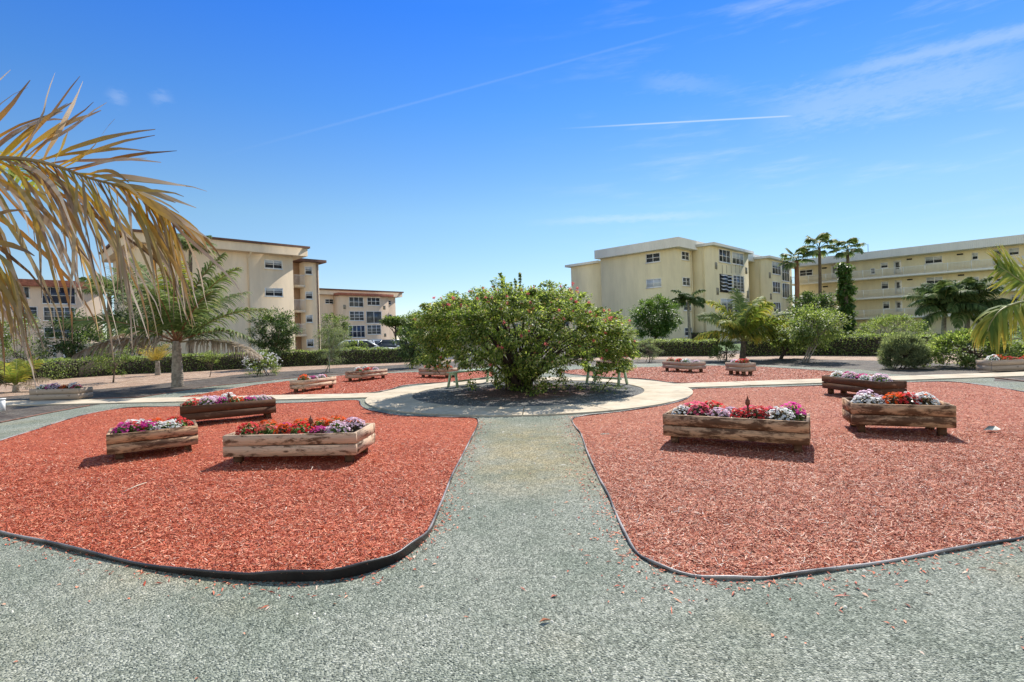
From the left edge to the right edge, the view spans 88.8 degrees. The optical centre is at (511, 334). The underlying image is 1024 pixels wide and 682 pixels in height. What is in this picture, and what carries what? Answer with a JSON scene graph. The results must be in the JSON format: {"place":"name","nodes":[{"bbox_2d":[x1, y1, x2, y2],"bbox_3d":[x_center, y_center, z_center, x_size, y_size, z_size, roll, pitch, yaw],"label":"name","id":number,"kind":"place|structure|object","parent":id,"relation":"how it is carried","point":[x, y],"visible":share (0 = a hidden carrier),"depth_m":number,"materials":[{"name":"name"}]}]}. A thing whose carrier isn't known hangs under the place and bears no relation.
{"place":"outdoors","nodes":[
{"label":"outdoors","id":0,"kind":"place"},
{"bbox_2d":[426,346,524,359],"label":"parking lot","id":1,"kind":"structure","parent":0,"point":[464,354],"depth_m":39.29,"materials":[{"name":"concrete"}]},
{"bbox_2d":[74,273,143,357],"bbox_3d":[-27.734,-0.927,35.984,4.147,6.784,3.376,-2,0,0],"label":"feather palm","id":2,"kind":"object","parent":1,"relation":"on","point":[109,282],"visible":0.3,"depth_m":35.80,"materials":[{"name":"green plant"}]},
{"bbox_2d":[100,290,171,357],"bbox_3d":[-26.960,-0.460,38.013,5.043,5.766,5.700,-2,0,-37],"label":"dark tree","id":3,"kind":"object","parent":1,"relation":"on","point":[115,313],"visible":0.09,"depth_m":37.71,"materials":[{"name":"green plant"}]},
{"bbox_2d":[174,230,218,353],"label":"feather palm","id":4,"kind":"object","parent":1,"relation":"on","point":[184,243],"visible":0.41,"depth_m":41.88,"materials":[{"name":"green plant"}]},
{"bbox_2d":[316,313,353,344],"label":"tree","id":5,"kind":"object","parent":1,"relation":"on","point":[344,324],"visible":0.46,"depth_m":45.93,"materials":[{"name":"green plant"}]},
{"bbox_2d":[379,315,411,338],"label":"spreading tree","id":6,"kind":"object","parent":1,"relation":"on","point":[395,321],"visible":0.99,"depth_m":51.46,"materials":[{"name":"green plant"}]},
{"bbox_2d":[442,290,572,339],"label":"distant block","id":7,"kind":"structure","parent":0,"point":[570,325],"depth_m":132.52,"materials":[{"name":"beige paint"}]},
{"bbox_2d":[0,363,1023,681],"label":"gravel","id":8,"kind":"structure","parent":0,"point":[490,559],"depth_m":2.98,"materials":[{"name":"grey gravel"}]},
{"bbox_2d":[0,70,244,391],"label":"withered palm","id":9,"kind":"object","parent":8,"relation":"on","point":[13,295],"visible":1,"depth_m":2.97,"materials":[{"name":"yellow plant"}]},
{"bbox_2d":[0,400,477,573],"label":"red mulch","id":10,"kind":"object","parent":8,"relation":"on","point":[203,503],"visible":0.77,"depth_m":5.39,"materials":[{"name":"red wood"}]},
{"bbox_2d":[106,420,197,459],"bbox_3d":[-5.163,1.524,7.545,1.051,0.392,0.746,-2,0,-34],"label":"flower planter","id":11,"kind":"object","parent":10,"relation":"on","point":[121,444],"visible":0.88,"depth_m":7.23,"materials":[{"name":"brown wood"}]},
{"bbox_2d":[111,421,136,433],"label":"impatiens plant","id":12,"kind":"object","parent":11,"relation":"in","point":[120,429],"visible":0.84,"depth_m":7.21,"materials":[{"name":"pink plant"}]},
{"bbox_2d":[180,396,275,419],"bbox_3d":[-5.648,1.532,10.438,1.654,0.407,0.629,-2,0,-32],"label":"flower planter","id":13,"kind":"object","parent":10,"relation":"on","point":[266,407],"visible":0.93,"depth_m":10.18,"materials":[{"name":"brown wood"}]},
{"bbox_2d":[222,423,374,463],"bbox_3d":[-2.770,1.448,6.916,1.716,0.402,0.760,-2,0,3],"label":"flower planter","id":14,"kind":"object","parent":10,"relation":"on","point":[349,445],"visible":0.77,"depth_m":6.55,"materials":[{"name":"brown wood"}]},
{"bbox_2d":[235,422,259,434],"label":"impatiens plant","id":15,"kind":"object","parent":14,"relation":"in","point":[243,430],"visible":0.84,"depth_m":6.78,"materials":[{"name":"red plant"}]},
{"bbox_2d":[256,423,276,434],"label":"impatiens plant","id":16,"kind":"object","parent":14,"relation":"in","point":[268,429],"visible":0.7,"depth_m":6.76,"materials":[{"name":"red plant"}]},
{"bbox_2d":[286,421,313,433],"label":"impatiens plant","id":17,"kind":"object","parent":14,"relation":"in","point":[301,429],"visible":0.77,"depth_m":6.69,"materials":[{"name":"red plant"}]},
{"bbox_2d":[324,420,350,432],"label":"impatiens plant","id":18,"kind":"object","parent":14,"relation":"in","point":[336,428],"visible":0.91,"depth_m":6.68,"materials":[{"name":"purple plant"}]},
{"bbox_2d":[341,417,364,431],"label":"impatiens plant","id":19,"kind":"object","parent":14,"relation":"in","point":[356,425],"visible":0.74,"depth_m":6.94,"materials":[{"name":"purple plant"}]},
{"bbox_2d":[0,400,478,581],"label":"garden edging","id":20,"kind":"object","parent":8,"relation":"on","point":[358,568],"visible":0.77,"depth_m":3.58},
{"bbox_2d":[180,372,493,397],"bbox_3d":[-5.221,1.726,19.152,9.266,0.064,8.501,-2,0,0],"label":"garden edging","id":21,"kind":"object","parent":8,"relation":"on","point":[344,393],"visible":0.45,"depth_m":17.18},
{"bbox_2d":[184,371,496,396],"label":"red mulch","id":22,"kind":"object","parent":8,"relation":"on","point":[343,384],"visible":0.75,"depth_m":17.65,"materials":[{"name":"red wood"}]},
{"bbox_2d":[290,376,335,391],"bbox_3d":[-6.209,1.558,16.382,0.532,0.387,1.550,-2,0,17],"label":"flower planter","id":23,"kind":"object","parent":22,"relation":"on","point":[304,385],"visible":0.94,"depth_m":15.93,"materials":[{"name":"brown wood"}]},
{"bbox_2d":[345,369,387,380],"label":"flower planter","id":24,"kind":"object","parent":22,"relation":"on","point":[360,375],"visible":0.94,"depth_m":19.39,"materials":[{"name":"brown wood"}]},
{"bbox_2d":[418,367,457,377],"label":"flower planter","id":25,"kind":"object","parent":22,"relation":"on","point":[423,372],"visible":0.69,"depth_m":19.74,"materials":[{"name":"brown wood"}]},
{"bbox_2d":[3,414,1023,643],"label":"scattered chips","id":26,"kind":"object","parent":8,"relation":"on","point":[702,578],"visible":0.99,"depth_m":3.50,"materials":[{"name":"red wood"}]},
{"bbox_2d":[562,365,873,382],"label":"red mulch","id":27,"kind":"object","parent":8,"relation":"on","point":[713,373],"visible":0.7,"depth_m":17.56,"materials":[{"name":"red wood"}]},
{"bbox_2d":[662,361,705,372],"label":"flower planter","id":28,"kind":"object","parent":27,"relation":"on","point":[690,367],"visible":0.89,"depth_m":18.78,"materials":[{"name":"brown wood"}]},
{"bbox_2d":[725,362,755,375],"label":"flower planter","id":29,"kind":"object","parent":27,"relation":"on","point":[744,368],"visible":0.94,"depth_m":17.01,"materials":[{"name":"brown wood"}]},
{"bbox_2d":[572,381,1023,579],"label":"garden edging","id":30,"kind":"object","parent":8,"relation":"on","point":[805,572],"visible":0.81,"depth_m":3.51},
{"bbox_2d":[573,381,1023,575],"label":"red mulch","id":31,"kind":"object","parent":8,"relation":"on","point":[839,490],"visible":0.82,"depth_m":5.11,"materials":[{"name":"red wood"}]},
{"bbox_2d":[663,407,810,452],"bbox_3d":[2.995,1.267,7.008,1.746,0.417,0.741,-2,0,30],"label":"flower planter","id":32,"kind":"object","parent":31,"relation":"on","point":[796,434],"visible":0.85,"depth_m":6.66,"materials":[{"name":"brown wood"}]},
{"bbox_2d":[687,402,710,415],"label":"impatiens plant","id":33,"kind":"object","parent":32,"relation":"in","point":[699,409],"visible":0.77,"depth_m":7.07,"materials":[{"name":"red plant"}]},
{"bbox_2d":[707,407,729,416],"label":"impatiens plant","id":34,"kind":"object","parent":32,"relation":"in","point":[718,413],"visible":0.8,"depth_m":6.95,"materials":[{"name":"pink plant"}]},
{"bbox_2d":[744,405,770,419],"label":"impatiens plant","id":35,"kind":"object","parent":32,"relation":"in","point":[761,413],"visible":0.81,"depth_m":6.68,"materials":[{"name":"red plant"}]},
{"bbox_2d":[764,406,794,420],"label":"impatiens plant","id":36,"kind":"object","parent":32,"relation":"in","point":[784,414],"visible":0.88,"depth_m":6.56,"materials":[{"name":"white plant"}]},
{"bbox_2d":[780,401,806,420],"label":"impatiens plant","id":37,"kind":"object","parent":32,"relation":"in","point":[797,412],"visible":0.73,"depth_m":6.73,"materials":[{"name":"pink plant"}]},
{"bbox_2d":[822,375,906,396],"bbox_3d":[7.444,1.134,11.145,0.552,0.417,1.758,-2,0,-4],"label":"flower planter","id":38,"kind":"object","parent":31,"relation":"on","point":[831,384],"visible":0.8,"depth_m":10.78,"materials":[{"name":"brown wood"}]},
{"bbox_2d":[842,398,956,436],"bbox_3d":[5.533,1.181,7.543,1.203,0.437,0.727,-2,0,23],"label":"flower planter","id":39,"kind":"object","parent":31,"relation":"on","point":[941,418],"visible":0.86,"depth_m":7.23,"materials":[{"name":"brown wood"}]},
{"bbox_2d":[850,393,877,403],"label":"impatiens plant","id":40,"kind":"object","parent":39,"relation":"in","point":[863,400],"visible":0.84,"depth_m":7.55,"materials":[{"name":"white plant"}]},
{"bbox_2d":[881,392,906,404],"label":"impatiens plant","id":41,"kind":"object","parent":39,"relation":"in","point":[892,399],"visible":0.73,"depth_m":7.41,"materials":[{"name":"orange plant"}]},
{"bbox_2d":[897,392,921,404],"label":"impatiens plant","id":42,"kind":"object","parent":39,"relation":"in","point":[909,400],"visible":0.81,"depth_m":7.32,"materials":[{"name":"red plant"}]},
{"bbox_2d":[911,391,939,404],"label":"impatiens plant","id":43,"kind":"object","parent":39,"relation":"in","point":[927,398],"visible":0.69,"depth_m":7.27,"materials":[{"name":"white plant"}]},
{"bbox_2d":[968,244,1023,353],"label":"yellowing palm","id":44,"kind":"object","parent":31,"relation":"on","point":[992,325],"visible":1,"depth_m":5.25,"materials":[{"name":"green plant"}]},
{"bbox_2d":[0,340,1023,421],"bbox_3d":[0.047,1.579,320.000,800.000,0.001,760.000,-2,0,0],"label":"ground","id":45,"kind":"structure","parent":0,"point":[12,412],"depth_m":19.87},
{"bbox_2d":[0,312,59,362],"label":"flowering shrub","id":46,"kind":"object","parent":45,"relation":"on","point":[16,354],"visible":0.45,"depth_m":30.81,"materials":[{"name":"green plant"}]},
{"bbox_2d":[0,279,102,361],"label":"red roofed block","id":47,"kind":"structure","parent":45,"relation":"on","point":[38,305],"depth_m":69.59,"materials":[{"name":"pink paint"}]},
{"bbox_2d":[42,287,75,304],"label":"window","id":48,"kind":"structure","parent":47,"relation":"in","point":[52,290],"depth_m":70.51,"materials":[{"name":"glass"}]},
{"bbox_2d":[43,307,74,320],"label":"window","id":49,"kind":"structure","parent":47,"relation":"in","point":[46,312],"depth_m":70.12,"materials":[{"name":"glass"}]},
{"bbox_2d":[30,308,109,360],"bbox_3d":[-27.522,0.346,32.817,3.988,4.206,3.974,-2,0,39],"label":"dark tree","id":50,"kind":"object","parent":45,"relation":"on","point":[62,347],"visible":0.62,"depth_m":32.44,"materials":[{"name":"green plant"}]},
{"bbox_2d":[53,252,275,386],"bbox_3d":[-12.492,-0.611,19.872,6.866,5.233,6.092,-2,0,0],"label":"coconut palm","id":51,"kind":"object","parent":45,"relation":"on","point":[178,327],"visible":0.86,"depth_m":19.09,"materials":[{"name":"green plant"}]},
{"bbox_2d":[5,393,375,405],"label":"walkway","id":52,"kind":"structure","parent":45,"relation":"on","point":[172,399],"depth_m":14.66,"materials":[{"name":"concrete"}]},
{"bbox_2d":[29,387,92,399],"bbox_3d":[-13.638,1.775,15.824,1.555,0.314,0.515,-2,0,4],"label":"flower planter","id":53,"kind":"object","parent":52,"relation":"on","point":[69,393],"visible":0.94,"depth_m":15.58,"materials":[{"name":"brown wood"}]},
{"bbox_2d":[99,229,326,356],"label":"stucco block","id":54,"kind":"structure","parent":45,"relation":"on","point":[285,277],"depth_m":51.99,"materials":[{"name":"white paint"}]},
{"bbox_2d":[264,259,282,269],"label":"window","id":55,"kind":"structure","parent":54,"relation":"in","point":[268,264],"depth_m":52.85,"materials":[{"name":"grey glass"}]},
{"bbox_2d":[264,288,282,296],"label":"window","id":56,"kind":"structure","parent":54,"relation":"in","point":[269,292],"depth_m":52.83,"materials":[{"name":"grey glass"}]},
{"bbox_2d":[0,359,453,396],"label":"mulch strip","id":57,"kind":"object","parent":45,"relation":"on","point":[105,382],"visible":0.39,"depth_m":25.51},
{"bbox_2d":[0,355,50,391],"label":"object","id":58,"kind":"object","parent":57,"relation":"on","point":[14,376],"visible":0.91,"depth_m":19.52,"materials":[{"name":"green plant"}]},
{"bbox_2d":[79,323,144,382],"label":"bushy tree","id":59,"kind":"object","parent":57,"relation":"on","point":[115,363],"visible":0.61,"depth_m":22.82,"materials":[{"name":"green plant"}]},
{"bbox_2d":[136,344,171,374],"bbox_3d":[-18.739,1.319,27.615,1.668,1.747,1.673,-2,0,-9],"label":"potted plant","id":60,"kind":"object","parent":57,"relation":"on","point":[157,355],"visible":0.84,"depth_m":27.53,"materials":[{"name":"yellow plant"}]},
{"bbox_2d":[193,348,223,376],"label":"sapling","id":61,"kind":"object","parent":57,"relation":"on","point":[208,359],"visible":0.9,"depth_m":24.50,"materials":[{"name":"green plant"}]},
{"bbox_2d":[0,346,424,382],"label":"clipped hedge","id":62,"kind":"object","parent":57,"relation":"on","point":[65,368],"visible":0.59,"depth_m":30.41,"materials":[{"name":"green plant"}]},
{"bbox_2d":[246,306,302,366],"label":"dark tree","id":63,"kind":"object","parent":57,"relation":"on","point":[282,340],"visible":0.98,"depth_m":31.16,"materials":[{"name":"green plant"}]},
{"bbox_2d":[93,371,394,398],"bbox_3d":[-9.350,1.856,20.508,1.816,0.050,11.444,-2,0,34],"label":"gravel edging","id":64,"kind":"object","parent":45,"relation":"on","point":[206,386],"visible":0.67,"depth_m":18.44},
{"bbox_2d":[242,351,282,375],"bbox_3d":[-11.765,1.368,24.639,1.814,1.215,1.643,-2,0,-37],"label":"flowering shrub","id":65,"kind":"object","parent":45,"relation":"on","point":[260,367],"visible":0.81,"depth_m":24.54,"materials":[{"name":"green plant"}]},
{"bbox_2d":[311,317,350,371],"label":"wispy tree","id":66,"kind":"object","parent":45,"relation":"on","point":[333,343],"visible":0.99,"depth_m":25.90,"materials":[{"name":"green plant"}]},
{"bbox_2d":[319,288,403,343],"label":"bay fronted block","id":67,"kind":"structure","parent":45,"relation":"on","point":[365,311],"depth_m":103.63,"materials":[{"name":"beige paint"}]},
{"bbox_2d":[348,325,365,337],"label":"window","id":68,"kind":"structure","parent":67,"relation":"in","point":[358,331],"depth_m":102.87,"materials":[{"name":"glass"}]},
{"bbox_2d":[366,311,381,323],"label":"window","id":69,"kind":"structure","parent":67,"relation":"in","point":[372,317],"depth_m":105.44,"materials":[{"name":"grey glass"}]},
{"bbox_2d":[391,326,424,365],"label":"dark shrub tree","id":70,"kind":"object","parent":45,"relation":"on","point":[411,352],"visible":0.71,"depth_m":27.24,"materials":[{"name":"green plant"}]},
{"bbox_2d":[397,311,427,338],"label":"background tree","id":71,"kind":"object","parent":45,"relation":"on","point":[409,325],"visible":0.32,"depth_m":61.48,"materials":[{"name":"green plant"}]},
{"bbox_2d":[636,338,665,361],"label":"grey shrub","id":72,"kind":"object","parent":45,"relation":"on","point":[652,347],"visible":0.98,"depth_m":26.26,"materials":[{"name":"green plant"}]},
{"bbox_2d":[565,237,792,343],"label":"apartment block","id":73,"kind":"structure","parent":45,"relation":"on","point":[625,278],"depth_m":60.66,"materials":[{"name":"yellow paint"}]},
{"bbox_2d":[718,248,730,263],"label":"window","id":74,"kind":"structure","parent":73,"relation":"in","point":[724,255],"depth_m":60.36,"materials":[{"name":"grey glass"}]},
{"bbox_2d":[719,274,733,292],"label":"window","id":75,"kind":"structure","parent":73,"relation":"in","point":[725,280],"depth_m":60.31,"materials":[{"name":"white glass"}]},
{"bbox_2d":[732,251,743,265],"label":"window","id":76,"kind":"structure","parent":73,"relation":"in","point":[737,258],"depth_m":63.02,"materials":[{"name":"grey glass"}]},
{"bbox_2d":[733,275,744,292],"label":"window","id":77,"kind":"structure","parent":73,"relation":"in","point":[738,281],"depth_m":63.19,"materials":[{"name":"grey glass"}]},
{"bbox_2d":[709,339,742,361],"bbox_3d":[9.992,0.762,24.665,1.581,1.115,1.414,-2,0,-25],"label":"shrub","id":78,"kind":"object","parent":45,"relation":"on","point":[726,343],"visible":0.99,"depth_m":24.52,"materials":[{"name":"green plant"}]},
{"bbox_2d":[691,288,793,359],"bbox_3d":[11.217,-0.525,25.513,5.033,3.660,3.761,-2,0,0],"label":"coconut palm","id":79,"kind":"object","parent":45,"relation":"on","point":[751,322],"visible":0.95,"depth_m":25.07,"materials":[{"name":"green plant"}]},
{"bbox_2d":[580,354,987,363],"bbox_3d":[13.510,1.170,27.092,24.119,0.001,9.375,-2,0,44],"label":"mulch strip","id":80,"kind":"object","parent":45,"relation":"on","point":[835,357],"visible":0.28,"depth_m":26.79,"materials":[{"name":"red wood"}]},
{"bbox_2d":[565,338,717,357],"bbox_3d":[7.815,0.792,32.350,9.310,1.160,2.036,-2,0,18],"label":"clipped hedge","id":81,"kind":"object","parent":80,"relation":"on","point":[683,347],"visible":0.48,"depth_m":31.23,"materials":[{"name":"green plant"}]},
{"bbox_2d":[762,316,810,358],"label":"bushy tree","id":82,"kind":"object","parent":80,"relation":"on","point":[777,343],"visible":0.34,"depth_m":25.06,"materials":[{"name":"green plant"}]},
{"bbox_2d":[746,332,937,355],"bbox_3d":[16.710,0.491,27.407,8.764,1.232,2.153,-2,0,35],"label":"clipped hedge","id":83,"kind":"object","parent":80,"relation":"on","point":[854,345],"visible":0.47,"depth_m":26.60,"materials":[{"name":"green plant"}]},
{"bbox_2d":[913,327,1023,368],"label":"pale shrub","id":84,"kind":"object","parent":80,"relation":"on","point":[942,345],"visible":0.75,"depth_m":17.63,"materials":[{"name":"green plant"}]},
{"bbox_2d":[777,246,815,314],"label":"fan palm","id":85,"kind":"object","parent":45,"relation":"on","point":[795,264],"visible":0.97,"depth_m":59.77,"materials":[{"name":"green plant"}]},
{"bbox_2d":[775,303,852,362],"bbox_3d":[12.994,-0.112,22.590,3.014,2.690,3.110,-2,0,31],"label":"pale tree","id":86,"kind":"object","parent":45,"relation":"on","point":[817,333],"visible":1,"depth_m":22.32,"materials":[{"name":"green plant"}]},
{"bbox_2d":[799,232,839,303],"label":"fan palm","id":87,"kind":"object","parent":45,"relation":"on","point":[822,238],"visible":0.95,"depth_m":59.85,"materials":[{"name":"green plant"}]},
{"bbox_2d":[677,372,1023,387],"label":"walkway","id":88,"kind":"structure","parent":45,"relation":"on","point":[820,381],"depth_m":14.53,"materials":[{"name":"concrete"}]},
{"bbox_2d":[851,313,936,336],"bbox_3d":[22.485,-0.096,31.095,4.415,2.357,4.416,-2,0,0],"label":"light bush","id":89,"kind":"object","parent":45,"relation":"on","point":[889,318],"visible":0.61,"depth_m":30.58,"materials":[{"name":"green plant"}]},
{"bbox_2d":[875,331,933,369],"bbox_3d":[13.520,0.544,18.034,1.779,1.410,1.693,-2,0,27],"label":"rosemary bush","id":90,"kind":"object","parent":45,"relation":"on","point":[905,347],"visible":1,"depth_m":17.71,"materials":[{"name":"green plant"}]},
{"bbox_2d":[792,234,1023,334],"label":"gallery block","id":91,"kind":"structure","parent":45,"relation":"on","point":[886,281],"depth_m":70.91,"materials":[{"name":"yellow paint"}]},
{"bbox_2d":[976,359,1023,370],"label":"flower planter","id":92,"kind":"object","parent":45,"relation":"on","point":[995,365],"visible":0.99,"depth_m":15.69,"materials":[{"name":"grey wood"}]},
{"bbox_2d":[0,0,1023,340],"label":"sky","id":93,"kind":"structure","parent":0,"point":[423,150],"materials":[{"name":"blue"}]},
{"bbox_2d":[413,380,643,406],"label":"island gravel","id":94,"kind":"structure","parent":0,"point":[487,394],"depth_m":13.07,"materials":[{"name":"grey gravel"}]},
{"bbox_2d":[447,368,495,387],"bbox_3d":[-1.242,1.358,16.591,0.460,0.480,1.968,-2,0,39],"label":"garden bench","id":95,"kind":"object","parent":94,"relation":"on","point":[456,381],"visible":0.62,"depth_m":16.01,"materials":[{"name":"green paint"}]},
{"bbox_2d":[404,272,641,396],"bbox_3d":[0.277,-0.050,14.268,6.447,3.346,5.749,-2,0,0],"label":"flowering bush","id":96,"kind":"object","parent":94,"relation":"on","point":[521,370],"visible":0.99,"depth_m":13.01,"materials":[{"name":"green plant"}]},
{"bbox_2d":[545,382,627,393],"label":"ground weeds","id":97,"kind":"object","parent":94,"relation":"on","point":[596,387],"visible":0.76,"depth_m":14.06,"materials":[{"name":"green plant"}]},
{"bbox_2d":[585,368,627,384],"bbox_3d":[2.817,1.236,15.626,0.460,0.480,1.380,-2,0,-40],"label":"garden bench","id":98,"kind":"object","parent":94,"relation":"on","point":[618,378],"visible":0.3,"depth_m":15.27,"materials":[{"name":"green paint"}]},
{"bbox_2d":[365,377,692,416],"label":"ring path","id":99,"kind":"structure","parent":0,"point":[654,393],"depth_m":11.56,"materials":[{"name":"concrete"}]},
{"bbox_2d":[718,332,1021,350],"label":"lawn","id":100,"kind":"structure","parent":0,"point":[738,346],"depth_m":45.82,"materials":[{"name":"green plant"}]},
{"bbox_2d":[626,293,682,339],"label":"round tree","id":101,"kind":"object","parent":100,"relation":"on","point":[659,327],"visible":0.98,"depth_m":44.07,"materials":[{"name":"green plant"}]},
{"bbox_2d":[670,289,705,339],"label":"slender palm","id":102,"kind":"object","parent":100,"relation":"on","point":[682,297],"visible":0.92,"depth_m":49.80,"materials":[{"name":"green plant"}]},
{"bbox_2d":[784,290,840,328],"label":"dark tree","id":103,"kind":"object","parent":100,"relation":"on","point":[807,298],"visible":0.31,"depth_m":45.29,"materials":[{"name":"green plant"}]},
{"bbox_2d":[834,262,858,337],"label":"vine covered trunk","id":104,"kind":"object","parent":100,"relation":"on","point":[845,292],"visible":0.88,"depth_m":49.71,"materials":[{"name":"green plant"}]},
{"bbox_2d":[827,237,865,284],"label":"fan palm","id":105,"kind":"object","parent":100,"relation":"on","point":[847,253],"visible":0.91,"depth_m":59.51,"materials":[{"name":"green plant"}]},
{"bbox_2d":[901,279,991,334],"bbox_3d":[31.344,-1.614,37.725,5.347,4.633,5.057,-2,0,0],"label":"feather palm","id":106,"kind":"object","parent":100,"relation":"on","point":[932,296],"visible":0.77,"depth_m":37.22,"materials":[{"name":"green plant"}]},
{"bbox_2d":[924,276,1020,329],"bbox_3d":[33.134,-1.761,37.933,5.366,4.818,5.058,-2,0,0],"label":"feather palm","id":107,"kind":"object","parent":100,"relation":"on","point":[956,320],"visible":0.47,"depth_m":36.86,"materials":[{"name":"green plant"}]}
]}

